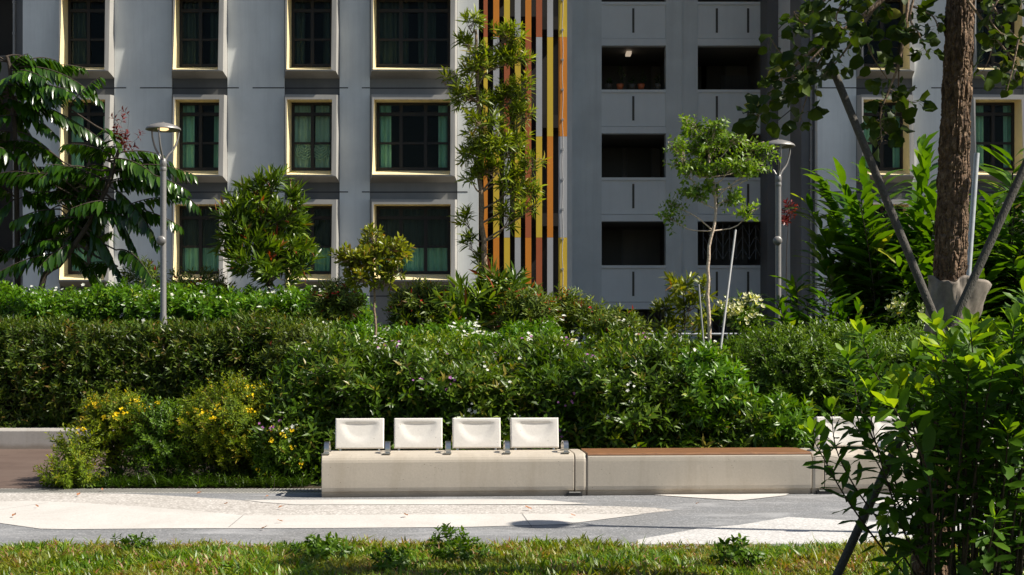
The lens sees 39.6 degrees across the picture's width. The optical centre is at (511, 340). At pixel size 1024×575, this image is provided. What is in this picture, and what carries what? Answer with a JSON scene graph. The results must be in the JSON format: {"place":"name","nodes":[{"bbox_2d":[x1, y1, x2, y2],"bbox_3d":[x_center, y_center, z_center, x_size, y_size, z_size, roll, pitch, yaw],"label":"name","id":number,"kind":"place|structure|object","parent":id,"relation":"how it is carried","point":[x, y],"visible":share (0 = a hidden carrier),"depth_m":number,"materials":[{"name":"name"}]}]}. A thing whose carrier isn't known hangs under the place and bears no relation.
{"place":"outdoors","nodes":[
{"label":"outdoors","id":0,"kind":"place"},
{"bbox_2d":[0,449,131,488],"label":"side path","id":1,"kind":"structure","parent":0,"point":[16,468],"depth_m":16.82,"materials":[{"name":"concrete"}]},
{"bbox_2d":[58,459,321,488],"bbox_3d":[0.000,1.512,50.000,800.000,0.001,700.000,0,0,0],"label":"ground","id":2,"kind":"structure","parent":0,"point":[312,486],"depth_m":14.68,"materials":[{"name":"soil"}]},
{"bbox_2d":[0,54,107,311],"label":"pinnate tree","id":3,"kind":"object","parent":2,"relation":"on","point":[37,92],"visible":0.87,"depth_m":24.21,"materials":[{"name":"green plant"}]},
{"bbox_2d":[0,427,120,448],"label":"planter wall","id":4,"kind":"structure","parent":2,"relation":"on","point":[25,438],"depth_m":19.70,"materials":[{"name":"concrete"}]},
{"bbox_2d":[33,449,108,488],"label":"ground shrub","id":5,"kind":"object","parent":2,"relation":"on","point":[65,480],"visible":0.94,"depth_m":14.38,"materials":[{"name":"green plant"}]},
{"bbox_2d":[44,418,109,482],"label":"yellow flower shrub","id":6,"kind":"object","parent":2,"relation":"on","point":[71,446],"visible":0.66,"depth_m":14.74,"materials":[{"name":"green plant"}]},
{"bbox_2d":[0,77,200,291],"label":"pinnate tree","id":7,"kind":"object","parent":2,"relation":"on","point":[91,211],"visible":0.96,"depth_m":23.82,"materials":[{"name":"green plant"}]},
{"bbox_2d":[66,381,154,477],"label":"yellow flower shrub","id":8,"kind":"object","parent":2,"relation":"on","point":[110,413],"visible":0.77,"depth_m":15.12,"materials":[{"name":"green plant"}]},
{"bbox_2d":[116,254,171,292],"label":"red flowered shrub","id":9,"kind":"object","parent":2,"relation":"on","point":[153,269],"visible":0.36,"depth_m":23.93,"materials":[{"name":"green plant"}]},
{"bbox_2d":[116,392,198,486],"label":"yellow flower shrub","id":10,"kind":"object","parent":2,"relation":"on","point":[154,431],"visible":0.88,"depth_m":14.90,"materials":[{"name":"green plant"}]},
{"bbox_2d":[145,122,180,354],"bbox_3d":[-5.296,-0.913,21.600,0.530,4.826,0.530,0,0,0],"label":"lamp post","id":11,"kind":"object","parent":2,"relation":"on","point":[164,128],"visible":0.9,"depth_m":21.56,"materials":[{"name":"grey metal"}]},
{"bbox_2d":[0,305,347,437],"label":"clipped hedge","id":12,"kind":"object","parent":2,"relation":"on","point":[50,383],"visible":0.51,"depth_m":20.03,"materials":[{"name":"green plant"}]},
{"bbox_2d":[0,276,377,356],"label":"flowering hedge","id":13,"kind":"object","parent":2,"relation":"on","point":[133,301],"visible":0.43,"depth_m":22.37,"materials":[{"name":"green plant"}]},
{"bbox_2d":[166,263,235,290],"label":"red flowered shrub","id":14,"kind":"object","parent":2,"relation":"on","point":[190,279],"visible":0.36,"depth_m":24.01,"materials":[{"name":"green plant"}]},
{"bbox_2d":[165,370,279,480],"bbox_3d":[-2.981,0.951,15.286,1.563,1.302,1.571,0,0,0],"label":"yellow flower shrub","id":15,"kind":"object","parent":2,"relation":"on","point":[224,419],"visible":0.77,"depth_m":14.90,"materials":[{"name":"green plant"}]},
{"bbox_2d":[205,162,325,294],"bbox_3d":[-4.277,-0.759,24.114,1.967,4.519,1.953,0,0,-42],"label":"red tipped shrub","id":16,"kind":"object","parent":2,"relation":"on","point":[261,220],"visible":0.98,"depth_m":23.86,"materials":[{"name":"green plant"}]},
{"bbox_2d":[244,423,309,486],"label":"yellow flower shrub","id":17,"kind":"object","parent":2,"relation":"on","point":[260,461],"visible":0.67,"depth_m":14.77,"materials":[{"name":"green plant"}]},
{"bbox_2d":[258,315,344,379],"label":"brownish shrub","id":18,"kind":"object","parent":2,"relation":"on","point":[299,333],"visible":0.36,"depth_m":17.43,"materials":[{"name":"green plant"}]},
{"bbox_2d":[269,341,346,445],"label":"leafy shrub","id":19,"kind":"object","parent":2,"relation":"on","point":[293,356],"visible":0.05,"depth_m":15.40,"materials":[{"name":"green plant"}]},
{"bbox_2d":[304,274,367,326],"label":"red flowered shrub","id":20,"kind":"object","parent":2,"relation":"on","point":[330,297],"visible":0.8,"depth_m":21.02,"materials":[{"name":"green plant"}]},
{"bbox_2d":[328,222,416,340],"bbox_3d":[-1.836,-0.044,18.671,1.201,3.090,0.750,0,0,0],"label":"tree","id":21,"kind":"object","parent":2,"relation":"on","point":[367,253],"visible":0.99,"depth_m":18.56,"materials":[{"name":"green plant"}]},
{"bbox_2d":[381,277,459,330],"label":"red flowered shrub","id":22,"kind":"object","parent":2,"relation":"on","point":[415,307],"visible":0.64,"depth_m":21.03,"materials":[{"name":"green plant"}]},
{"bbox_2d":[306,309,577,350],"bbox_3d":[-1.054,0.570,19.310,3.894,2.021,2.054,0,0,0],"label":"shrub bank","id":23,"kind":"object","parent":2,"relation":"on","point":[551,327],"visible":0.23,"depth_m":19.05,"materials":[{"name":"green plant"}]},
{"bbox_2d":[62,440,865,488],"bbox_3d":[1.062,1.367,20.193,16.341,0.590,11.937,0,0,0],"label":"ground cover","id":24,"kind":"object","parent":2,"relation":"on","point":[202,480],"visible":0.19,"depth_m":14.65,"materials":[{"name":"green plant"}]},
{"bbox_2d":[428,270,507,333],"bbox_3d":[-0.600,0.226,20.338,1.323,2.551,1.271,0,0,0],"label":"cordyline","id":25,"kind":"object","parent":2,"relation":"on","point":[464,300],"visible":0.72,"depth_m":20.26,"materials":[{"name":"green plant"}]},
{"bbox_2d":[435,4,550,331],"bbox_3d":[-0.265,-1.735,20.907,1.553,6.475,1.074,0,0,-30],"label":"slender tree","id":26,"kind":"object","parent":2,"relation":"on","point":[480,148],"visible":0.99,"depth_m":20.84,"materials":[{"name":"green plant"}]},
{"bbox_2d":[466,255,541,330],"bbox_3d":[-0.110,0.116,20.780,1.402,2.769,1.204,0,0,0],"label":"cordyline","id":27,"kind":"object","parent":2,"relation":"on","point":[512,281],"visible":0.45,"depth_m":20.55,"materials":[{"name":"green plant"}]},
{"bbox_2d":[0,0,1023,347],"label":"apartment building","id":28,"kind":"structure","parent":2,"relation":"on","point":[342,108],"depth_m":38.27,"materials":[{"name":"grey paint"}]},
{"bbox_2d":[59,0,113,78],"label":"window","id":29,"kind":"structure","parent":28,"relation":"in","point":[86,27],"depth_m":38.20,"materials":[{"name":"black glass"}]},
{"bbox_2d":[59,94,113,182],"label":"window","id":30,"kind":"structure","parent":28,"relation":"in","point":[93,113],"depth_m":38.20,"materials":[{"name":"beige paint"}]},
{"bbox_2d":[59,199,113,286],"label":"window","id":31,"kind":"structure","parent":28,"relation":"in","point":[68,276],"depth_m":37.96,"materials":[{"name":"beige paint"}]},
{"bbox_2d":[172,0,227,78],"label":"window","id":32,"kind":"structure","parent":28,"relation":"in","point":[199,27],"depth_m":38.20,"materials":[{"name":"black glass"}]},
{"bbox_2d":[172,94,227,182],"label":"window","id":33,"kind":"structure","parent":28,"relation":"in","point":[201,150],"depth_m":38.20,"materials":[{"name":"glass"}]},
{"bbox_2d":[172,199,227,286],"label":"window","id":34,"kind":"structure","parent":28,"relation":"in","point":[188,249],"depth_m":38.24,"materials":[{"name":"glass"}]},
{"bbox_2d":[285,0,339,78],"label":"window","id":35,"kind":"structure","parent":28,"relation":"in","point":[312,27],"depth_m":38.20,"materials":[{"name":"black glass"}]},
{"bbox_2d":[285,94,339,182],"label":"window","id":36,"kind":"structure","parent":28,"relation":"in","point":[312,122],"depth_m":38.20,"materials":[{"name":"glass"}]},
{"bbox_2d":[285,199,339,286],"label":"window","id":37,"kind":"structure","parent":28,"relation":"in","point":[326,217],"depth_m":38.20,"materials":[{"name":"glass"}]},
{"bbox_2d":[370,0,456,78],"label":"window","id":38,"kind":"structure","parent":28,"relation":"in","point":[410,39],"depth_m":38.23,"materials":[{"name":"black glass"}]},
{"bbox_2d":[370,94,456,182],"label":"window","id":39,"kind":"structure","parent":28,"relation":"in","point":[413,138],"depth_m":38.21,"materials":[{"name":"glass"}]},
{"bbox_2d":[370,199,456,286],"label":"window","id":40,"kind":"structure","parent":28,"relation":"in","point":[426,224],"depth_m":38.21,"materials":[{"name":"glass"}]},
{"bbox_2d":[605,78,611,89],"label":"potted plant","id":41,"kind":"object","parent":28,"relation":"on","point":[608,86],"visible":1,"depth_m":44.98,"materials":[{"name":"green plant"}]},
{"bbox_2d":[602,66,622,89],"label":"corridor door","id":42,"kind":"structure","parent":28,"relation":"in","point":[611,72],"depth_m":48.24,"materials":[{"name":"grey paint"}]},
{"bbox_2d":[602,148,622,176],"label":"corridor door","id":43,"kind":"structure","parent":28,"relation":"in","point":[612,158],"depth_m":48.24,"materials":[{"name":"grey paint"}]},
{"bbox_2d":[602,230,622,264],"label":"corridor door","id":44,"kind":"structure","parent":28,"relation":"in","point":[612,240],"depth_m":48.24,"materials":[{"name":"grey paint"}]},
{"bbox_2d":[616,66,624,89],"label":"potted plant","id":45,"kind":"object","parent":28,"relation":"on","point":[619,86],"visible":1,"depth_m":44.98,"materials":[{"name":"green plant"}]},
{"bbox_2d":[626,66,651,89],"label":"corridor door","id":46,"kind":"structure","parent":28,"relation":"in","point":[636,71],"depth_m":48.24,"materials":[{"name":"grey paint"}]},
{"bbox_2d":[626,148,651,176],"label":"corridor door","id":47,"kind":"structure","parent":28,"relation":"in","point":[638,160],"depth_m":48.24,"materials":[{"name":"grey paint"}]},
{"bbox_2d":[637,70,646,89],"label":"potted plant","id":48,"kind":"object","parent":28,"relation":"on","point":[640,86],"visible":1,"depth_m":44.98,"materials":[{"name":"green plant"}]},
{"bbox_2d":[654,73,663,89],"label":"potted plant","id":49,"kind":"object","parent":28,"relation":"on","point":[657,86],"visible":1,"depth_m":44.99,"materials":[{"name":"green plant"}]},
{"bbox_2d":[698,66,700,89],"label":"corridor door","id":50,"kind":"structure","parent":28,"relation":"in","point":[699,67],"depth_m":48.24,"materials":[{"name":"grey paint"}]},
{"bbox_2d":[698,231,707,264],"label":"corridor door","id":51,"kind":"structure","parent":28,"relation":"in","point":[701,261],"depth_m":48.24,"materials":[{"name":"grey paint"}]},
{"bbox_2d":[701,66,725,89],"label":"corridor door","id":52,"kind":"structure","parent":28,"relation":"in","point":[711,76],"depth_m":48.24,"materials":[{"name":"grey paint"}]},
{"bbox_2d":[857,199,911,286],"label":"window","id":53,"kind":"structure","parent":28,"relation":"in","point":[881,210],"depth_m":38.07,"materials":[{"name":"beige paint"}]},
{"bbox_2d":[856,94,913,182],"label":"window","id":54,"kind":"structure","parent":28,"relation":"in","point":[899,158],"depth_m":38.09,"materials":[{"name":"glass"}]},
{"bbox_2d":[856,0,914,78],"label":"window","id":55,"kind":"structure","parent":28,"relation":"in","point":[907,69],"depth_m":38.20,"materials":[{"name":"beige paint"}]},
{"bbox_2d":[969,94,1023,182],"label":"window","id":56,"kind":"structure","parent":28,"relation":"in","point":[998,121],"depth_m":38.20,"materials":[{"name":"glass"}]},
{"bbox_2d":[969,199,1023,243],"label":"window","id":57,"kind":"structure","parent":28,"relation":"in","point":[1017,206],"depth_m":38.14,"materials":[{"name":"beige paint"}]},
{"bbox_2d":[972,0,1023,78],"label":"window","id":58,"kind":"structure","parent":28,"relation":"in","point":[1015,26],"depth_m":38.20,"materials":[{"name":"beige paint"}]},
{"bbox_2d":[245,316,781,485],"bbox_3d":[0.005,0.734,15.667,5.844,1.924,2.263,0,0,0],"label":"shrub bank","id":59,"kind":"object","parent":2,"relation":"on","point":[550,377],"visible":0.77,"depth_m":15.00,"materials":[{"name":"green plant"}]},
{"bbox_2d":[491,282,563,332],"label":"red flowered shrub","id":60,"kind":"object","parent":2,"relation":"on","point":[523,305],"visible":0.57,"depth_m":20.00,"materials":[{"name":"green plant"}]},
{"bbox_2d":[547,280,590,341],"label":"red flowered shrub","id":61,"kind":"object","parent":2,"relation":"on","point":[568,297],"visible":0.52,"depth_m":20.49,"materials":[{"name":"green plant"}]},
{"bbox_2d":[557,294,614,348],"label":"red flowered shrub","id":62,"kind":"object","parent":2,"relation":"on","point":[578,323],"visible":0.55,"depth_m":20.29,"materials":[{"name":"green plant"}]},
{"bbox_2d":[482,333,745,337],"bbox_3d":[1.600,0.677,26.000,7.200,1.647,0.044,0,0,0],"label":"railing","id":63,"kind":"object","parent":2,"relation":"on","point":[726,334],"visible":0.02,"depth_m":25.98,"materials":[{"name":"grey metal"}]},
{"bbox_2d":[585,303,651,345],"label":"red flowered shrub","id":64,"kind":"object","parent":2,"relation":"on","point":[628,322],"visible":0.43,"depth_m":19.77,"materials":[{"name":"green plant"}]},
{"bbox_2d":[572,388,688,447],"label":"leafy shrub","id":65,"kind":"object","parent":2,"relation":"on","point":[626,420],"visible":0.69,"depth_m":14.73,"materials":[{"name":"green plant"}]},
{"bbox_2d":[649,271,720,342],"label":"shrub","id":66,"kind":"object","parent":2,"relation":"on","point":[679,284],"visible":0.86,"depth_m":18.15,"materials":[{"name":"green plant"}]},
{"bbox_2d":[698,284,704,343],"bbox_3d":[2.363,0.405,17.328,0.275,2.193,0.026,0,0,-39],"label":"tree stake","id":67,"kind":"object","parent":2,"relation":"on","point":[701,313],"visible":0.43,"depth_m":17.27,"materials":[{"name":"grey wood"}]},
{"bbox_2d":[655,339,760,443],"bbox_3d":[2.087,0.736,15.175,1.199,1.537,1.129,0,0,0],"label":"whorled shrub","id":68,"kind":"object","parent":2,"relation":"on","point":[697,393],"visible":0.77,"depth_m":14.92,"materials":[{"name":"green plant"}]},
{"bbox_2d":[655,113,781,345],"bbox_3d":[2.534,-0.673,17.450,1.573,4.348,0.731,0,0,6],"label":"delicate tree","id":69,"kind":"object","parent":2,"relation":"on","point":[749,169],"visible":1,"depth_m":17.47,"materials":[{"name":"green plant"}]},
{"bbox_2d":[719,230,736,350],"bbox_3d":[2.538,0.052,17.277,0.033,2.908,1.388,0,0,24],"label":"tree stake","id":70,"kind":"object","parent":2,"relation":"on","point":[728,287],"visible":0.57,"depth_m":17.56,"materials":[{"name":"white wood"}]},
{"bbox_2d":[711,290,771,355],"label":"cream flower shrub","id":71,"kind":"object","parent":2,"relation":"on","point":[737,313],"visible":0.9,"depth_m":18.77,"materials":[{"name":"green plant"}]},
{"bbox_2d":[732,391,820,447],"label":"whorled shrub","id":72,"kind":"object","parent":2,"relation":"on","point":[785,418],"visible":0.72,"depth_m":14.88,"materials":[{"name":"green plant"}]},
{"bbox_2d":[763,139,794,323],"bbox_3d":[4.193,-0.840,22.400,0.530,4.681,0.530,0,0,0],"label":"lamp post","id":73,"kind":"object","parent":2,"relation":"on","point":[777,238],"visible":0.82,"depth_m":22.36,"materials":[{"name":"grey metal"}]},
{"bbox_2d":[781,198,797,310],"bbox_3d":[4.590,-0.439,23.517,0.357,3.878,0.373,0,0,0],"label":"red leaved sapling","id":74,"kind":"object","parent":2,"relation":"on","point":[785,219],"visible":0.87,"depth_m":23.50,"materials":[{"name":"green plant"}]},
{"bbox_2d":[723,270,892,339],"bbox_3d":[4.051,0.259,19.431,2.474,2.488,2.058,0,0,0],"label":"ginger clump","id":75,"kind":"object","parent":2,"relation":"on","point":[797,314],"visible":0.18,"depth_m":19.50,"materials":[{"name":"green plant"}]},
{"bbox_2d":[811,291,916,334],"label":"ginger clump","id":76,"kind":"object","parent":2,"relation":"on","point":[859,306],"visible":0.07,"depth_m":18.91,"materials":[{"name":"green plant"}]},
{"bbox_2d":[722,315,1016,447],"bbox_3d":[5.720,0.642,17.548,6.278,1.970,2.463,0,0,0],"label":"fine leaved hedge","id":77,"kind":"object","parent":2,"relation":"on","point":[784,360],"visible":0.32,"depth_m":16.74,"materials":[{"name":"green plant"}]},
{"bbox_2d":[786,130,1021,333],"bbox_3d":[5.584,-0.751,20.351,3.292,4.506,2.858,0,0,0],"label":"ginger clump","id":78,"kind":"object","parent":2,"relation":"on","point":[857,241],"visible":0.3,"depth_m":19.92,"materials":[{"name":"green plant"}]},
{"bbox_2d":[883,288,925,339],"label":"cream flower shrub","id":79,"kind":"object","parent":2,"relation":"on","point":[904,307],"visible":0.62,"depth_m":18.68,"materials":[{"name":"green plant"}]},
{"bbox_2d":[863,216,1019,328],"bbox_3d":[6.098,-0.107,19.568,2.618,3.220,2.588,0,0,0],"label":"ginger clump","id":80,"kind":"object","parent":2,"relation":"on","point":[927,263],"visible":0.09,"depth_m":19.24,"materials":[{"name":"green plant"}]},
{"bbox_2d":[893,144,1023,321],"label":"ginger clump","id":81,"kind":"object","parent":2,"relation":"on","point":[1014,229],"visible":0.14,"depth_m":19.90,"materials":[{"name":"green plant"}]},
{"bbox_2d":[983,227,1023,323],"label":"ginger clump","id":82,"kind":"object","parent":2,"relation":"on","point":[1017,267],"visible":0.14,"depth_m":19.50,"materials":[{"name":"green plant"}]},
{"bbox_2d":[0,493,984,548],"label":"footpath","id":83,"kind":"structure","parent":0,"point":[687,513],"depth_m":11.52,"materials":[{"name":"grey concrete"}]},
{"bbox_2d":[0,489,321,492],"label":"kerb","id":84,"kind":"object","parent":83,"relation":"on","point":[161,490],"visible":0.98,"depth_m":14.16,"materials":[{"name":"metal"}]},
{"bbox_2d":[0,501,639,528],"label":"path white inlay","id":85,"kind":"object","parent":83,"relation":"on","point":[59,515],"visible":1,"depth_m":11.94,"materials":[{"name":"concrete"}]},
{"bbox_2d":[0,493,672,514],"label":"path pebble inlay","id":86,"kind":"object","parent":83,"relation":"on","point":[239,507],"visible":1,"depth_m":12.74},
{"bbox_2d":[249,499,588,504],"bbox_3d":[-0.900,1.488,13.157,3.207,0.001,0.434,0,0,0],"label":"path white inlay","id":87,"kind":"object","parent":83,"relation":"on","point":[416,501],"visible":1,"depth_m":13.18,"materials":[{"name":"stone"}]},
{"bbox_2d":[321,418,573,496],"bbox_3d":[-0.629,1.130,13.935,2.422,0.728,0.630,0,0,-4],"label":"bench","id":88,"kind":"object","parent":83,"relation":"on","point":[492,468],"visible":1,"depth_m":13.68,"materials":[{"name":"concrete"}]},
{"bbox_2d":[567,491,581,495],"bbox_3d":[0.603,1.472,13.709,0.150,0.044,0.044,0,0,-4],"label":"levelling foot","id":89,"kind":"object","parent":83,"relation":"on","point":[574,493],"visible":1,"depth_m":13.69},
{"bbox_2d":[569,447,823,495],"bbox_3d":[1.804,1.287,14.099,2.440,0.414,0.630,0,0,-4],"label":"bench","id":90,"kind":"object","parent":83,"relation":"on","point":[662,471],"visible":0.9,"depth_m":13.80,"materials":[{"name":"concrete"}]},
{"bbox_2d":[663,493,788,499],"bbox_3d":[2.054,1.488,13.607,1.357,0.001,0.666,0,0,0],"label":"path white inlay","id":91,"kind":"object","parent":83,"relation":"on","point":[734,496],"visible":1,"depth_m":13.70,"materials":[{"name":"stone"}]},
{"bbox_2d":[638,517,984,543],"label":"pavement","id":92,"kind":"structure","parent":83,"relation":"on","point":[785,530],"depth_m":11.08,"materials":[{"name":"white concrete"}]},
{"bbox_2d":[814,416,1022,493],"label":"bench","id":93,"kind":"object","parent":83,"relation":"on","point":[864,483],"visible":0.21,"depth_m":13.93,"materials":[{"name":"concrete"}]},
{"bbox_2d":[0,531,1023,574],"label":"lawn","id":94,"kind":"structure","parent":0,"point":[460,572],"depth_m":9.46,"materials":[{"name":"plant"}]},
{"bbox_2d":[109,532,157,552],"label":"lawn weed","id":95,"kind":"object","parent":94,"relation":"on","point":[126,540],"visible":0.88,"depth_m":10.00,"materials":[{"name":"green plant"}]},
{"bbox_2d":[280,531,355,559],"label":"lawn weed","id":96,"kind":"object","parent":94,"relation":"on","point":[316,547],"visible":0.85,"depth_m":9.64,"materials":[{"name":"green plant"}]},
{"bbox_2d":[370,541,428,572],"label":"lawn weed","id":97,"kind":"object","parent":94,"relation":"on","point":[391,556],"visible":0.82,"depth_m":9.25,"materials":[{"name":"green plant"}]},
{"bbox_2d":[427,522,468,549],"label":"lawn weed","id":98,"kind":"object","parent":94,"relation":"on","point":[450,531],"visible":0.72,"depth_m":10.07,"materials":[{"name":"green plant"}]},
{"bbox_2d":[428,535,499,562],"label":"lawn weed","id":99,"kind":"object","parent":94,"relation":"on","point":[462,551],"visible":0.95,"depth_m":9.57,"materials":[{"name":"green plant"}]},
{"bbox_2d":[623,535,645,554],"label":"grass tuft","id":100,"kind":"object","parent":94,"relation":"on","point":[634,546],"visible":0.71,"depth_m":9.65,"materials":[{"name":"green plant"}]},
{"bbox_2d":[709,533,768,570],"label":"lawn weed","id":101,"kind":"object","parent":94,"relation":"on","point":[737,553],"visible":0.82,"depth_m":9.34,"materials":[{"name":"green plant"}]},
{"bbox_2d":[807,533,835,562],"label":"grass tuft","id":102,"kind":"object","parent":94,"relation":"on","point":[816,556],"visible":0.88,"depth_m":9.36,"materials":[{"name":"green plant"}]},
{"bbox_2d":[731,0,1023,574],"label":"street tree","id":103,"kind":"object","parent":94,"relation":"on","point":[953,185],"visible":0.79,"depth_m":8.42,"materials":[{"name":"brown plant"}]},
{"bbox_2d":[924,275,991,334],"bbox_3d":[2.663,-0.172,8.500,0.399,0.443,0.257,0,0,0],"label":"sacking wrap","id":104,"kind":"object","parent":103,"relation":"attached to","point":[946,294],"visible":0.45,"depth_m":8.42,"materials":[{"name":"grey fabric"}]},
{"bbox_2d":[793,276,1023,574],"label":"foreground shrub","id":105,"kind":"object","parent":94,"relation":"on","point":[958,436],"visible":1,"depth_m":7.19,"materials":[{"name":"green plant"}]},
{"bbox_2d":[827,62,998,475],"bbox_3d":[2.445,-0.075,8.161,1.294,3.168,0.050,0,0,29],"label":"support pole","id":106,"kind":"object","parent":94,"relation":"on","point":[888,205],"visible":0.53,"depth_m":8.29,"materials":[{"name":"grey wood"}]},
{"bbox_2d":[832,159,1023,574],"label":"support pole","id":107,"kind":"object","parent":94,"relation":"on","point":[847,552],"visible":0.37,"depth_m":8.22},
{"bbox_2d":[966,153,979,275],"bbox_3d":[2.827,0.153,8.948,0.364,2.699,0.038,0,0,-38],"label":"support pole","id":108,"kind":"object","parent":94,"relation":"on","point":[973,205],"visible":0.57,"depth_m":9.01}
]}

